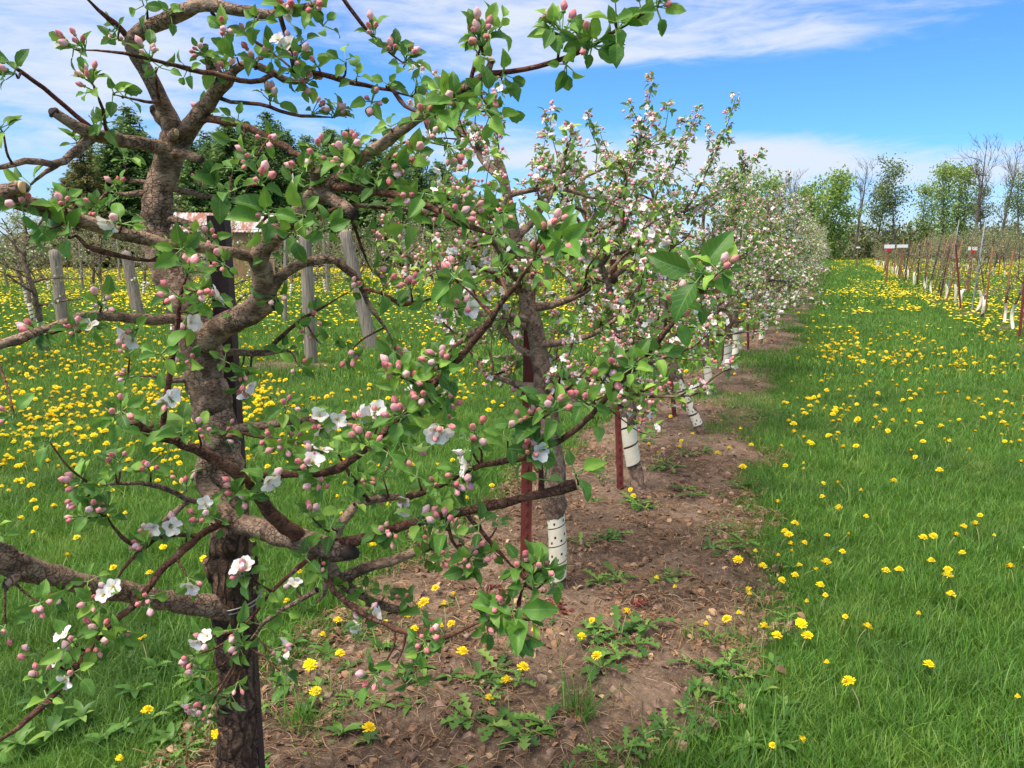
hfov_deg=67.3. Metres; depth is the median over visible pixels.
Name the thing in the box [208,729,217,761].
dandelion
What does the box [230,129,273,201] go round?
conifer tree
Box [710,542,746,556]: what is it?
dandelion rosette
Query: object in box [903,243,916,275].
apple tree
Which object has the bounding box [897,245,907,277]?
row sign
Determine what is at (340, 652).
dandelion
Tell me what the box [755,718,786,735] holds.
broadleaf weed
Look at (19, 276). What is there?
apple tree
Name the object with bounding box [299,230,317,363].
wooden post
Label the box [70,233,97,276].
apple tree
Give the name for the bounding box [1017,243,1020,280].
metal stake
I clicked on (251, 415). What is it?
dandelions
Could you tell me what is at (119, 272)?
wooden post
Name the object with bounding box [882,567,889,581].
dandelion
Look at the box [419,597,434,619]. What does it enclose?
dandelion
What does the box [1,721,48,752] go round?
broadleaf weed
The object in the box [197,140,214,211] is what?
conifer tree
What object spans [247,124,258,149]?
conifer tree
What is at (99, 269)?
apple tree
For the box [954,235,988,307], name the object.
apple tree
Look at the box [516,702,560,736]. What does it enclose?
dandelion rosette
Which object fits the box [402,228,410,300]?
wooden post
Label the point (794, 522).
dandelion
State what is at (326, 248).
apple tree
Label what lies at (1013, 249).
apple tree
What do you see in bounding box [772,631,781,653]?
dandelion
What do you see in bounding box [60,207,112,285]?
apple tree
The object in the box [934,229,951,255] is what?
apple tree
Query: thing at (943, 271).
apple tree
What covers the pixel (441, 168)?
conifer tree
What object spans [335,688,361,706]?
broadleaf weed
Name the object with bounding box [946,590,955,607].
dandelion
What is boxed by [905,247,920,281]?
apple tree
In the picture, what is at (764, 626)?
dandelion
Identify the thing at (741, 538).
dandelion rosette
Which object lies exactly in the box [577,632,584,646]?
dandelion
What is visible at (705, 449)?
dandelion rosette
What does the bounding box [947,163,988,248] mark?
green tree
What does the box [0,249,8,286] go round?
wooden post
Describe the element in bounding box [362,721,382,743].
dandelion
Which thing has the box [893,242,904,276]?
apple tree
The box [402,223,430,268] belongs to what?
apple tree
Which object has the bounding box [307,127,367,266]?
conifer tree
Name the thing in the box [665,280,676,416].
metal stake
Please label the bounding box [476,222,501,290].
apple tree
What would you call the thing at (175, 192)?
conifer tree
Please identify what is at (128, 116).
conifer tree
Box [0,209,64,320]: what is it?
apple tree
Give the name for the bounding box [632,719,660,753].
dandelion rosette
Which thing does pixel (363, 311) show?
wooden post
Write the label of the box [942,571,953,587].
dandelion
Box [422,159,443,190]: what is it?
conifer tree
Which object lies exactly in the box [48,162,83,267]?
conifer tree
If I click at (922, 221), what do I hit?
green tree
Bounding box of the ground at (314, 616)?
[0,246,1023,767]
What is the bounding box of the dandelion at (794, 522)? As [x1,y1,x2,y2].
[791,520,797,533]
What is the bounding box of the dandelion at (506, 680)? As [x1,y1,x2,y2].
[501,675,512,712]
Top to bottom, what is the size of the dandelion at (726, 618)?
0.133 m
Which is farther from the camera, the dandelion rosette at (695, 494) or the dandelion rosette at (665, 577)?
the dandelion rosette at (695, 494)
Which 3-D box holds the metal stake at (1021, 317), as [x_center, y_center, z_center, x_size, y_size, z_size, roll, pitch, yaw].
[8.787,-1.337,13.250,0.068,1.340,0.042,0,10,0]
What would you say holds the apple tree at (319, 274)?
on the ground at (314, 616)
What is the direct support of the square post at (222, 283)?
on the soil strip
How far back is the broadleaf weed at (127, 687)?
2.76 m
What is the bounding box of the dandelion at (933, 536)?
[927,532,937,540]
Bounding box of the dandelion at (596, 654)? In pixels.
[591,651,606,676]
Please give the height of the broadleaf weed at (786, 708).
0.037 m
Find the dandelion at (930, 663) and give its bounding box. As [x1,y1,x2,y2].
[923,660,938,680]
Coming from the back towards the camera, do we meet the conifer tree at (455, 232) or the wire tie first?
the conifer tree at (455, 232)
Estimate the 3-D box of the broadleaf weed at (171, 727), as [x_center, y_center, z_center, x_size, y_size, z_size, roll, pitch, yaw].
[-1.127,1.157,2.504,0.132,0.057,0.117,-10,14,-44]
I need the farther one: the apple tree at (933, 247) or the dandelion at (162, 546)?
the apple tree at (933, 247)
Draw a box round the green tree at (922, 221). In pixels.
[909,180,947,255]
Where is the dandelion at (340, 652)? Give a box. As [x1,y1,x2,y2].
[335,649,343,664]
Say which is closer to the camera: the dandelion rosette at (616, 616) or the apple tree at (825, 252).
the dandelion rosette at (616, 616)
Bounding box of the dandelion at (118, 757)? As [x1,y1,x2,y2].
[115,754,124,767]
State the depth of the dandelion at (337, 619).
3.20 m
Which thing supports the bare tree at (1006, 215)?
on the ground at (314, 616)
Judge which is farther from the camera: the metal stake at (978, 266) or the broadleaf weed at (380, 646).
the metal stake at (978, 266)
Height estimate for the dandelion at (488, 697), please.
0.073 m
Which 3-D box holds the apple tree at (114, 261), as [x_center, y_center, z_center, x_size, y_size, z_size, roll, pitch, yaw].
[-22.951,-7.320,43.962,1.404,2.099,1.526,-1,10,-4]
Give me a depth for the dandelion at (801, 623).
3.07 m
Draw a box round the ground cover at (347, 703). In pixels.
[111,379,810,767]
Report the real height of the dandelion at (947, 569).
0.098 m
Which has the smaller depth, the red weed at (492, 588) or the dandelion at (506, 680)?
the dandelion at (506, 680)
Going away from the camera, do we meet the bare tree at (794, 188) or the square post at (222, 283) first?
the square post at (222, 283)
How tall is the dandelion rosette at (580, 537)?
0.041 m
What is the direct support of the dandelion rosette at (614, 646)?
on the soil strip
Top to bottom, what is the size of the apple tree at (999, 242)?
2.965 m
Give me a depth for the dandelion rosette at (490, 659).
2.92 m
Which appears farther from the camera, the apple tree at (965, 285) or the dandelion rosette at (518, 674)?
the apple tree at (965, 285)
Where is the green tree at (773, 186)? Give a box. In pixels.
[756,177,788,241]
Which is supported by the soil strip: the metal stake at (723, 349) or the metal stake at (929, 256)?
the metal stake at (723, 349)
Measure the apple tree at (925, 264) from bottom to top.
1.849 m
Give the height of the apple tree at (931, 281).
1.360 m
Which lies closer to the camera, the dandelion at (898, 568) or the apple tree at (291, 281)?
the dandelion at (898, 568)
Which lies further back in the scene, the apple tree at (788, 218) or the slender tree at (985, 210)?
the slender tree at (985, 210)
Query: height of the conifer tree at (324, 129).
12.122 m
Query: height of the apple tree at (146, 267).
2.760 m
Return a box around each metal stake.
[520,240,535,577]
[610,259,623,488]
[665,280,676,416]
[703,236,736,379]
[721,324,725,365]
[746,301,748,349]
[904,241,910,280]
[917,241,920,284]
[918,238,925,282]
[926,242,931,274]
[928,237,941,288]
[933,239,948,290]
[938,247,948,294]
[939,245,949,299]
[941,234,956,295]
[945,240,962,304]
[948,220,959,288]
[955,243,961,310]
[970,222,985,313]
[985,247,992,312]
[998,240,1002,276]
[1001,251,1013,321]
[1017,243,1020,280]
[1018,278,1023,336]
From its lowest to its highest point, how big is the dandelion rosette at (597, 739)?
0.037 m
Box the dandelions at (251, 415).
[0,256,1023,461]
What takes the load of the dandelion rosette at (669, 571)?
on the soil strip
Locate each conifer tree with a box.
[40,179,73,266]
[48,141,123,269]
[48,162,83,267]
[71,143,101,175]
[75,127,148,268]
[79,143,144,268]
[84,153,121,267]
[98,102,152,268]
[106,114,140,159]
[122,132,177,255]
[138,164,187,267]
[173,142,213,212]
[192,126,254,212]
[192,130,215,165]
[196,114,280,266]
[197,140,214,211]
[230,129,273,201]
[239,128,298,266]
[246,108,306,254]
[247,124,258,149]
[271,119,285,156]
[278,129,322,266]
[282,142,340,266]
[296,134,320,168]
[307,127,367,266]
[320,126,339,154]
[337,127,367,163]
[338,138,403,265]
[339,129,386,250]
[363,145,428,268]
[402,145,417,177]
[402,164,442,266]
[408,162,428,193]
[420,167,439,206]
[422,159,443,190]
[427,162,454,240]
[435,167,455,221]
[443,194,479,266]
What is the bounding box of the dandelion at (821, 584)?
[815,581,826,601]
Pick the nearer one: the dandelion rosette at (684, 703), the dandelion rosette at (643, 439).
the dandelion rosette at (684, 703)
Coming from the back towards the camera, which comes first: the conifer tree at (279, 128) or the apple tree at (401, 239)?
the conifer tree at (279, 128)
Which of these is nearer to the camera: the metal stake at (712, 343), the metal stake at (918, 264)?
the metal stake at (712, 343)
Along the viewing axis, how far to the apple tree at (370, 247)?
44.38 m
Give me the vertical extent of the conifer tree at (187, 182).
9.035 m
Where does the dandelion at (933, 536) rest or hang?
on the ground at (314, 616)
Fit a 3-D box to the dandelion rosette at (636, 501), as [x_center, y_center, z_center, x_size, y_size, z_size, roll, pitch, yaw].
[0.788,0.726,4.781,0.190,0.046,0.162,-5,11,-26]
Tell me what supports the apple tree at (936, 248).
on the ground at (314, 616)
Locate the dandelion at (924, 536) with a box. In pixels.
[919,534,926,550]
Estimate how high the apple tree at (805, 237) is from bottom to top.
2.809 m
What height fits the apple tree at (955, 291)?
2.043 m
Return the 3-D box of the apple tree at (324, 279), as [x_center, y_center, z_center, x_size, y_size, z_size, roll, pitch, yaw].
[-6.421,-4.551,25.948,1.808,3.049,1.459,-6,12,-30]
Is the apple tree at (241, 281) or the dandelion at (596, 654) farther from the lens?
the apple tree at (241, 281)
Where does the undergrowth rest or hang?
on the ground at (314, 616)
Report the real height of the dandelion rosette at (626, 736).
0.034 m
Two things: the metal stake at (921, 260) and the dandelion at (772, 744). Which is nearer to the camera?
the dandelion at (772, 744)
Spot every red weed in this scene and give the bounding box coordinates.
[482,584,507,593]
[545,596,563,604]
[552,602,574,615]
[630,596,654,609]
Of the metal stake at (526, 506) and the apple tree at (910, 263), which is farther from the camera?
the apple tree at (910, 263)
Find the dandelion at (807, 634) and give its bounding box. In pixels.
[799,631,813,659]
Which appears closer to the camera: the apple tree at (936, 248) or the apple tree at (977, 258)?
the apple tree at (977, 258)
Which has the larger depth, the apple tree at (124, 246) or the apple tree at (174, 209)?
the apple tree at (124, 246)
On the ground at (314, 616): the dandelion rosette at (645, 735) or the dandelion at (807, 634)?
the dandelion at (807, 634)
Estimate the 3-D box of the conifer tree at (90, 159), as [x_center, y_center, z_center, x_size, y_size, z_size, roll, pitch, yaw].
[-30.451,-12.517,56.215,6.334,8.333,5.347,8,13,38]
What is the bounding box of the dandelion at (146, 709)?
[140,705,153,714]
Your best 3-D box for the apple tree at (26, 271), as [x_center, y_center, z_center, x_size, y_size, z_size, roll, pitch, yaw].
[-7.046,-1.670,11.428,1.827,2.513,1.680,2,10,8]
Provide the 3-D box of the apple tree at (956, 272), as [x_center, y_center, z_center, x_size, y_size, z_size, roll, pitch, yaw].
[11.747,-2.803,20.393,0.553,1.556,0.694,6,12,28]
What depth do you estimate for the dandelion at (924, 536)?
4.09 m
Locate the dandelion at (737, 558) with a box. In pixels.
[733,555,743,580]
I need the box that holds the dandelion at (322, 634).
[313,631,326,659]
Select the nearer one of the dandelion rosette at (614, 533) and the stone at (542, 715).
the stone at (542, 715)
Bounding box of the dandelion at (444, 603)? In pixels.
[442,600,446,625]
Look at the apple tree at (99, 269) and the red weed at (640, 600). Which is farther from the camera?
the apple tree at (99, 269)
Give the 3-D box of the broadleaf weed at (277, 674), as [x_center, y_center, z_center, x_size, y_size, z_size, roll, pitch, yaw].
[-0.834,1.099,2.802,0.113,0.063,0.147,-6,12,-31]
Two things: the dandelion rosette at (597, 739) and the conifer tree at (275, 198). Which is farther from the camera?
the conifer tree at (275, 198)
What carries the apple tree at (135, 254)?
on the ground at (314, 616)
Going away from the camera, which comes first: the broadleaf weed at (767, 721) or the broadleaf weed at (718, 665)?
the broadleaf weed at (767, 721)
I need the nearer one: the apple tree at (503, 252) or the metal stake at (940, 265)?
the apple tree at (503, 252)
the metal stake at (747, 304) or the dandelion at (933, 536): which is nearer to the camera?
the dandelion at (933, 536)
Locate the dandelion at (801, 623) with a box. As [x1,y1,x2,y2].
[795,618,807,637]
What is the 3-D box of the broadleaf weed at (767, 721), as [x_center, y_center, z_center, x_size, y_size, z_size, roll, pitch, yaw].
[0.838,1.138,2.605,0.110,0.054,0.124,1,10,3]
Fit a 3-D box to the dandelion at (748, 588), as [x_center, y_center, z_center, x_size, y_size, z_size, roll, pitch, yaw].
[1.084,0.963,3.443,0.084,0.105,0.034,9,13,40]
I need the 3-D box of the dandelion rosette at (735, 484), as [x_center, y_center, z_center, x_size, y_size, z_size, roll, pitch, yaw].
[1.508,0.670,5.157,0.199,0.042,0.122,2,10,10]
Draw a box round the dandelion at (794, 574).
[792,572,798,584]
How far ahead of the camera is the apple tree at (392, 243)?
28.91 m
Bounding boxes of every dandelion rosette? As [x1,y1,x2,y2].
[440,693,496,729]
[459,661,497,688]
[474,648,513,688]
[477,705,523,741]
[488,708,553,749]
[491,668,535,686]
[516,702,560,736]
[566,532,589,545]
[572,736,609,762]
[574,614,608,644]
[580,645,628,680]
[583,568,617,585]
[586,605,641,644]
[587,640,641,659]
[591,527,623,541]
[598,561,637,583]
[600,529,633,541]
[611,726,650,759]
[616,624,659,656]
[619,491,640,505]
[619,611,674,631]
[625,495,653,507]
[631,502,661,510]
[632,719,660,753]
[637,431,660,436]
[637,434,654,443]
[644,464,664,469]
[647,708,679,738]
[649,569,680,583]
[651,456,675,463]
[658,463,685,471]
[662,567,690,582]
[668,484,697,489]
[673,691,697,717]
[674,716,711,742]
[678,491,708,495]
[680,447,700,455]
[694,656,728,676]
[695,445,715,453]
[699,538,725,549]
[699,703,733,723]
[701,682,733,702]
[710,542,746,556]
[718,666,752,687]
[721,479,749,489]
[726,532,759,545]
[727,642,758,654]
[728,690,766,712]
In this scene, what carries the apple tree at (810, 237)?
on the soil strip
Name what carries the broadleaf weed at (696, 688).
on the soil strip
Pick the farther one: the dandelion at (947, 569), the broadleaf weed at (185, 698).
the dandelion at (947, 569)
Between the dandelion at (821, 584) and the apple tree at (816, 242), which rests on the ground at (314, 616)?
the dandelion at (821, 584)
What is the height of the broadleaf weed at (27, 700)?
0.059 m
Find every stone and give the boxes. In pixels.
[347,757,363,765]
[539,712,546,720]
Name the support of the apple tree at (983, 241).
on the ground at (314, 616)
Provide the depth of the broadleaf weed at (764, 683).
2.78 m
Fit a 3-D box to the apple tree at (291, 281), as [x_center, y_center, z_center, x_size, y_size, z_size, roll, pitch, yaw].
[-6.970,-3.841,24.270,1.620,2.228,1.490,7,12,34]
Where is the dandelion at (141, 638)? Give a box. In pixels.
[138,635,149,674]
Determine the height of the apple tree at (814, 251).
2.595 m
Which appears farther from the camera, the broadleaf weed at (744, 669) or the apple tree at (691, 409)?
the apple tree at (691, 409)
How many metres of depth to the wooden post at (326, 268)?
25.07 m
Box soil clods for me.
[142,333,801,767]
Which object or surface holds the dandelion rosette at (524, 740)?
on the soil strip
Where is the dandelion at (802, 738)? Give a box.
[785,735,805,749]
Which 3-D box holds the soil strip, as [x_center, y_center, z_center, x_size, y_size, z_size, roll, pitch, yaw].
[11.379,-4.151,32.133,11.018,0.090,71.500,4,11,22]
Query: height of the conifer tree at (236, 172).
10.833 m
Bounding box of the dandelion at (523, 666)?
[517,661,533,679]
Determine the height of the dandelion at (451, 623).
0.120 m
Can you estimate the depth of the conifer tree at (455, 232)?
54.43 m
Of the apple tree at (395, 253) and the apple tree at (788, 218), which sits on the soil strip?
the apple tree at (788, 218)
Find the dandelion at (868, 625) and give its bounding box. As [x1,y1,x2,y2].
[855,622,871,648]
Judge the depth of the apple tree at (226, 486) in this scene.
1.60 m
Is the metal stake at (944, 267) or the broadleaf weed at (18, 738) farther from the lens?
the metal stake at (944, 267)
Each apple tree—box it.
[0,0,743,767]
[0,187,106,350]
[0,209,47,306]
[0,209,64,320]
[1,222,41,280]
[19,217,67,291]
[48,234,77,272]
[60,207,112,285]
[62,232,91,275]
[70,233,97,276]
[72,214,127,310]
[77,230,114,287]
[108,237,122,270]
[114,241,138,256]
[116,222,144,267]
[123,229,146,285]
[129,183,208,331]
[131,223,148,296]
[160,211,254,315]
[264,220,292,284]
[273,236,298,295]
[278,213,342,314]
[306,210,342,291]
[306,223,337,283]
[316,215,383,283]
[316,237,333,266]
[326,232,344,276]
[336,222,375,262]
[357,225,386,278]
[365,238,379,261]
[370,200,424,298]
[374,214,412,287]
[376,59,741,590]
[378,236,403,276]
[401,215,427,283]
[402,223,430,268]
[411,217,456,278]
[431,221,498,328]
[456,211,494,279]
[469,193,538,313]
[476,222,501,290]
[511,70,752,493]
[523,227,538,251]
[532,237,565,302]
[562,92,783,434]
[634,174,809,396]
[669,172,804,376]
[689,170,828,357]
[717,170,829,345]
[734,170,815,333]
[739,209,803,301]
[740,204,813,317]
[774,202,814,305]
[775,195,823,307]
[784,210,824,302]
[785,209,822,278]
[792,217,818,292]
[796,211,819,290]
[800,219,825,285]
[800,235,824,290]
[808,223,831,282]
[809,215,824,263]
[878,245,884,267]
[885,249,897,272]
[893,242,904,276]
[894,244,903,274]
[897,241,918,279]
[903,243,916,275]
[903,244,925,284]
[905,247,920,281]
[914,233,938,285]
[915,249,933,290]
[918,240,934,288]
[922,256,945,294]
[928,232,942,263]
[932,236,945,259]
[933,241,956,298]
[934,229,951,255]
[934,252,953,294]
[937,231,968,302]
[943,249,965,302]
[949,231,968,266]
[954,228,980,269]
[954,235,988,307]
[955,223,980,258]
[959,230,979,271]
[961,248,995,312]
[965,222,998,271]
[966,235,997,271]
[966,258,1002,316]
[978,224,1023,275]
[979,226,1008,272]
[989,265,1023,324]
[991,230,1010,264]
[993,228,1022,278]
[994,234,1012,263]
[995,261,1023,330]
[1000,236,1023,265]
[1006,236,1022,258]
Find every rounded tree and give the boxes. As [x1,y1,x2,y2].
[712,162,781,251]
[795,181,830,241]
[808,162,870,259]
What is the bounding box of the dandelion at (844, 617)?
[839,614,847,636]
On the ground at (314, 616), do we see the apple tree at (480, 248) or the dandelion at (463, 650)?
the apple tree at (480, 248)
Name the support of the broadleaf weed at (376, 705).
on the soil strip
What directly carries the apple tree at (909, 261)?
on the ground at (314, 616)
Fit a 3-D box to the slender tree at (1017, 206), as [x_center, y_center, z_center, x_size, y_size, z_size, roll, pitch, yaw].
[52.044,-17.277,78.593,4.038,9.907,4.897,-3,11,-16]
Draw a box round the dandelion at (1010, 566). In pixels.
[1007,563,1014,586]
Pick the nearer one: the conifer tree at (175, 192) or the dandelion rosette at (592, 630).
the dandelion rosette at (592, 630)
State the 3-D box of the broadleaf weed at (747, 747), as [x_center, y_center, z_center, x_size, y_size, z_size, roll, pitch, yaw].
[0.746,1.161,2.460,0.133,0.043,0.105,-3,11,-17]
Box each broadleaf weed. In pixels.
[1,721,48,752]
[15,698,45,710]
[26,715,71,744]
[56,699,95,735]
[78,722,124,743]
[100,717,136,745]
[113,683,153,698]
[130,709,170,733]
[141,657,172,683]
[145,721,186,743]
[164,688,193,720]
[173,670,206,691]
[261,689,285,708]
[264,668,299,694]
[279,635,306,655]
[296,694,318,719]
[305,676,329,688]
[307,639,342,660]
[325,721,363,736]
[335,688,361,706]
[336,659,362,675]
[353,729,379,745]
[365,694,395,712]
[367,638,397,649]
[387,665,415,681]
[395,696,424,716]
[406,656,436,675]
[432,667,464,681]
[682,674,712,701]
[703,657,738,679]
[726,730,769,764]
[734,663,766,684]
[743,707,778,730]
[747,677,777,692]
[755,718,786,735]
[757,728,796,764]
[761,652,787,670]
[773,694,802,721]
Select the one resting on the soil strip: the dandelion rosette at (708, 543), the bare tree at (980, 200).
the dandelion rosette at (708, 543)
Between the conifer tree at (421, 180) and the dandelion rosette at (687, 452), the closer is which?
the dandelion rosette at (687, 452)
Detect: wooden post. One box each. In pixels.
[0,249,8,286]
[48,249,68,320]
[78,235,83,289]
[116,239,120,281]
[120,250,144,313]
[199,254,210,279]
[282,238,287,320]
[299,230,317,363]
[322,236,329,295]
[328,233,329,281]
[339,229,376,348]
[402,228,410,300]
[422,234,426,280]
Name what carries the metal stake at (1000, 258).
on the ground at (314, 616)
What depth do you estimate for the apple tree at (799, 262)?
16.77 m
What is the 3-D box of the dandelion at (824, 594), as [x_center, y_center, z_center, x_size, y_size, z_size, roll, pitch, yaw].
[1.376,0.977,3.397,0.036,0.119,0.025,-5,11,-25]
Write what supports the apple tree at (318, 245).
on the ground at (314, 616)
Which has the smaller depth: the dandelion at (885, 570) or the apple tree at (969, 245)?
the dandelion at (885, 570)
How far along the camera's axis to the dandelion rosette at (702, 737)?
2.53 m
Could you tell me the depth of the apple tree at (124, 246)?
39.24 m
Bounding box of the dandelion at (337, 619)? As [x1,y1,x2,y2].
[333,616,343,626]
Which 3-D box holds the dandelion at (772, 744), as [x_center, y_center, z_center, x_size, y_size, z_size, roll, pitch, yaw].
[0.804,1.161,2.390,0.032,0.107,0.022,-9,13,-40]
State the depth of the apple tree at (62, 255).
41.20 m
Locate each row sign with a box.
[884,245,894,282]
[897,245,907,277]
[966,247,977,293]
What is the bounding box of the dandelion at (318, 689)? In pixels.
[309,686,320,695]
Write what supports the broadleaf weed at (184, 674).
on the ground at (314, 616)
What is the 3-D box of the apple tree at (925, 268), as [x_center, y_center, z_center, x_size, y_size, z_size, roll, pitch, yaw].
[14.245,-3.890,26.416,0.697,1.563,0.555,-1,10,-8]
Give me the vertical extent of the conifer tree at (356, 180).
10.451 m
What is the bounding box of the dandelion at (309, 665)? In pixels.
[303,658,316,684]
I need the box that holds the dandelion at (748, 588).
[746,586,763,611]
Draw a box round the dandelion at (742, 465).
[738,464,746,483]
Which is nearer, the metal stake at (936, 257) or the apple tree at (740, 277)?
the apple tree at (740, 277)
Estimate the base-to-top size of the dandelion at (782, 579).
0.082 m
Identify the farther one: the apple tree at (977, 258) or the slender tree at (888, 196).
the slender tree at (888, 196)
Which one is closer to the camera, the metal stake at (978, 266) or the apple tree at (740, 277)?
the apple tree at (740, 277)
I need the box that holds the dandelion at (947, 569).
[940,566,951,586]
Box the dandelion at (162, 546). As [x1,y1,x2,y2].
[159,544,167,557]
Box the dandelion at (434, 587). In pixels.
[432,584,439,593]
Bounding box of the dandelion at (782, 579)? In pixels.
[774,577,785,589]
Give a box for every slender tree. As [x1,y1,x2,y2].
[863,177,904,257]
[866,152,920,257]
[961,177,1001,243]
[990,166,1023,260]
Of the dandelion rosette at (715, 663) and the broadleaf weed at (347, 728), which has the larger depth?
the dandelion rosette at (715, 663)
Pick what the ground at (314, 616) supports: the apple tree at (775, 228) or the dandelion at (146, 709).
the dandelion at (146, 709)
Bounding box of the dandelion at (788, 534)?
[781,531,792,544]
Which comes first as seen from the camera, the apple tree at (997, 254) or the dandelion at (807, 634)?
the dandelion at (807, 634)
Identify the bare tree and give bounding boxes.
[781,169,807,219]
[841,157,882,258]
[946,131,1003,257]
[984,141,1023,257]
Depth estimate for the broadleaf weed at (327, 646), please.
3.05 m
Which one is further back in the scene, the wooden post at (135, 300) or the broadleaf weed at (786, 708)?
the wooden post at (135, 300)
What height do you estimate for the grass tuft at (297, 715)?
0.208 m
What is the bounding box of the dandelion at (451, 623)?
[447,620,459,639]
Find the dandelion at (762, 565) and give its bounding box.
[760,562,767,581]
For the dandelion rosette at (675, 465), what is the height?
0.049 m
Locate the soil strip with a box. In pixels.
[190,266,1022,767]
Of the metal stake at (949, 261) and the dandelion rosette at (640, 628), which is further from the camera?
the metal stake at (949, 261)
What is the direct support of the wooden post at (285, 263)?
on the ground at (314, 616)
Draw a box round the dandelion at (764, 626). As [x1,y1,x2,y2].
[759,622,768,662]
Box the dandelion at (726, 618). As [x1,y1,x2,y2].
[722,615,736,643]
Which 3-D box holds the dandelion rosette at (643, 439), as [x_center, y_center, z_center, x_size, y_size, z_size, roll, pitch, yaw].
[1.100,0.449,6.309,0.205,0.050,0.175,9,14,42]
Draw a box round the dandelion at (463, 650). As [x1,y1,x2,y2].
[456,646,471,669]
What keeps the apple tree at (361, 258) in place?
on the ground at (314, 616)
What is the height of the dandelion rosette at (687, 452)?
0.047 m
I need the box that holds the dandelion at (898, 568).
[895,566,903,575]
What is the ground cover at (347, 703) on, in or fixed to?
on the soil strip
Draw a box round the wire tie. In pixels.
[227,589,261,614]
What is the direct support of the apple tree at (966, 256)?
on the ground at (314, 616)
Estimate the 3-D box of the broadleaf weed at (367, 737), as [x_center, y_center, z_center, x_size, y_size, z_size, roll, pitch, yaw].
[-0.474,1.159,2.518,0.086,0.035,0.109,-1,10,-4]
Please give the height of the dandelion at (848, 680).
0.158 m
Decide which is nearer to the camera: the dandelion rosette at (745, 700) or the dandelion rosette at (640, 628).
the dandelion rosette at (745, 700)
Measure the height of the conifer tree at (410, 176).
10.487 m
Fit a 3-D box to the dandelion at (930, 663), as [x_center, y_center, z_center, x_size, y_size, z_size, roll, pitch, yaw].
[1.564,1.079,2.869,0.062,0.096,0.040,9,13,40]
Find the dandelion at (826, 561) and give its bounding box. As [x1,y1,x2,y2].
[821,558,830,574]
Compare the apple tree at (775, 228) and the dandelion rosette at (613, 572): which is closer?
the dandelion rosette at (613, 572)
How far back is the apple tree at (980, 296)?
17.93 m
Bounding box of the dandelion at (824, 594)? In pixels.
[819,592,827,617]
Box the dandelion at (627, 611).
[621,608,630,637]
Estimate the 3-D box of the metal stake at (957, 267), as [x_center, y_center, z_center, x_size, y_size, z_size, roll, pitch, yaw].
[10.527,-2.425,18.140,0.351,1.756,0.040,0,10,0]
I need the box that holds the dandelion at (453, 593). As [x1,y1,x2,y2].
[451,591,460,612]
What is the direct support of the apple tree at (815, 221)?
on the soil strip
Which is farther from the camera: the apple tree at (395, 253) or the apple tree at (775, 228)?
the apple tree at (395, 253)
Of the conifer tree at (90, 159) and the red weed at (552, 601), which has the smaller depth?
the red weed at (552, 601)
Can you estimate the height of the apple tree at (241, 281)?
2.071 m
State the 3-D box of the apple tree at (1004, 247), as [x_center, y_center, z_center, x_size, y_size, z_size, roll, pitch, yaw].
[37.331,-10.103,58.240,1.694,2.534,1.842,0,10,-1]
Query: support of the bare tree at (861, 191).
on the ground at (314, 616)
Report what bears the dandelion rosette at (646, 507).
on the soil strip
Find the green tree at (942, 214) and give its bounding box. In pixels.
[917,159,967,258]
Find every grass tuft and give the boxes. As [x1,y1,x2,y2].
[181,662,369,749]
[505,634,641,762]
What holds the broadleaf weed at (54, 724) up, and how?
on the ground at (314, 616)
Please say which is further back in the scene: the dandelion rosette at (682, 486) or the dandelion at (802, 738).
the dandelion rosette at (682, 486)
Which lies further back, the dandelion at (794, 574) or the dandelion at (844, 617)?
the dandelion at (794, 574)
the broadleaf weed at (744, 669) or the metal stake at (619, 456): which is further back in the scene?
the metal stake at (619, 456)
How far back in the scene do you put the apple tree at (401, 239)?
21.12 m
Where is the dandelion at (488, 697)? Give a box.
[484,694,493,705]
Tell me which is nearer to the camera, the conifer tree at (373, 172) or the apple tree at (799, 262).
the apple tree at (799, 262)
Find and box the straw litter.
[132,333,809,767]
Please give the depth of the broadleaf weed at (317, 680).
2.82 m
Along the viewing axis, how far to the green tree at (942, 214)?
85.29 m
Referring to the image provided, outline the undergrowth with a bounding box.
[0,219,1023,269]
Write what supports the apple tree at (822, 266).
on the soil strip
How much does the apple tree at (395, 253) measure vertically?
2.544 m
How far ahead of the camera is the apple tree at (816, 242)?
28.52 m
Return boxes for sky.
[0,0,1023,245]
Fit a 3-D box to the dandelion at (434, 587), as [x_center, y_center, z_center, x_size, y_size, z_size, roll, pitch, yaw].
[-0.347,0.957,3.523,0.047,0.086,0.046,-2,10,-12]
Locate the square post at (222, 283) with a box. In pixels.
[206,215,264,767]
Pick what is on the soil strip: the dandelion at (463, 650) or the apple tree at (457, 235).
the dandelion at (463, 650)
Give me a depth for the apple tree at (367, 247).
35.84 m
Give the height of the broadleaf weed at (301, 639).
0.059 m
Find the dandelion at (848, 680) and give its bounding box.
[842,675,861,718]
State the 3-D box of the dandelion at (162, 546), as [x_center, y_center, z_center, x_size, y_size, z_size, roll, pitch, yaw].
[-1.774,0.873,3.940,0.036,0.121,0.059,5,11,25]
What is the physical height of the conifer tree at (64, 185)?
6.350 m
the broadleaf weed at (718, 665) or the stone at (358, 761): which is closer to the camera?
the stone at (358, 761)
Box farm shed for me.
[173,212,278,279]
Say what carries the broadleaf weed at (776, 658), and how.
on the ground at (314, 616)
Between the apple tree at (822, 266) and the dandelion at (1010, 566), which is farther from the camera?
the apple tree at (822, 266)
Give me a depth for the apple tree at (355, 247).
27.02 m
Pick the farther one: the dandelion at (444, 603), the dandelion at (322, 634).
the dandelion at (444, 603)
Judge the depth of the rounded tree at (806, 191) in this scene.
86.04 m
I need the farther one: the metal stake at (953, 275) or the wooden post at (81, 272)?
the wooden post at (81, 272)
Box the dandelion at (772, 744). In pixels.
[766,741,774,767]

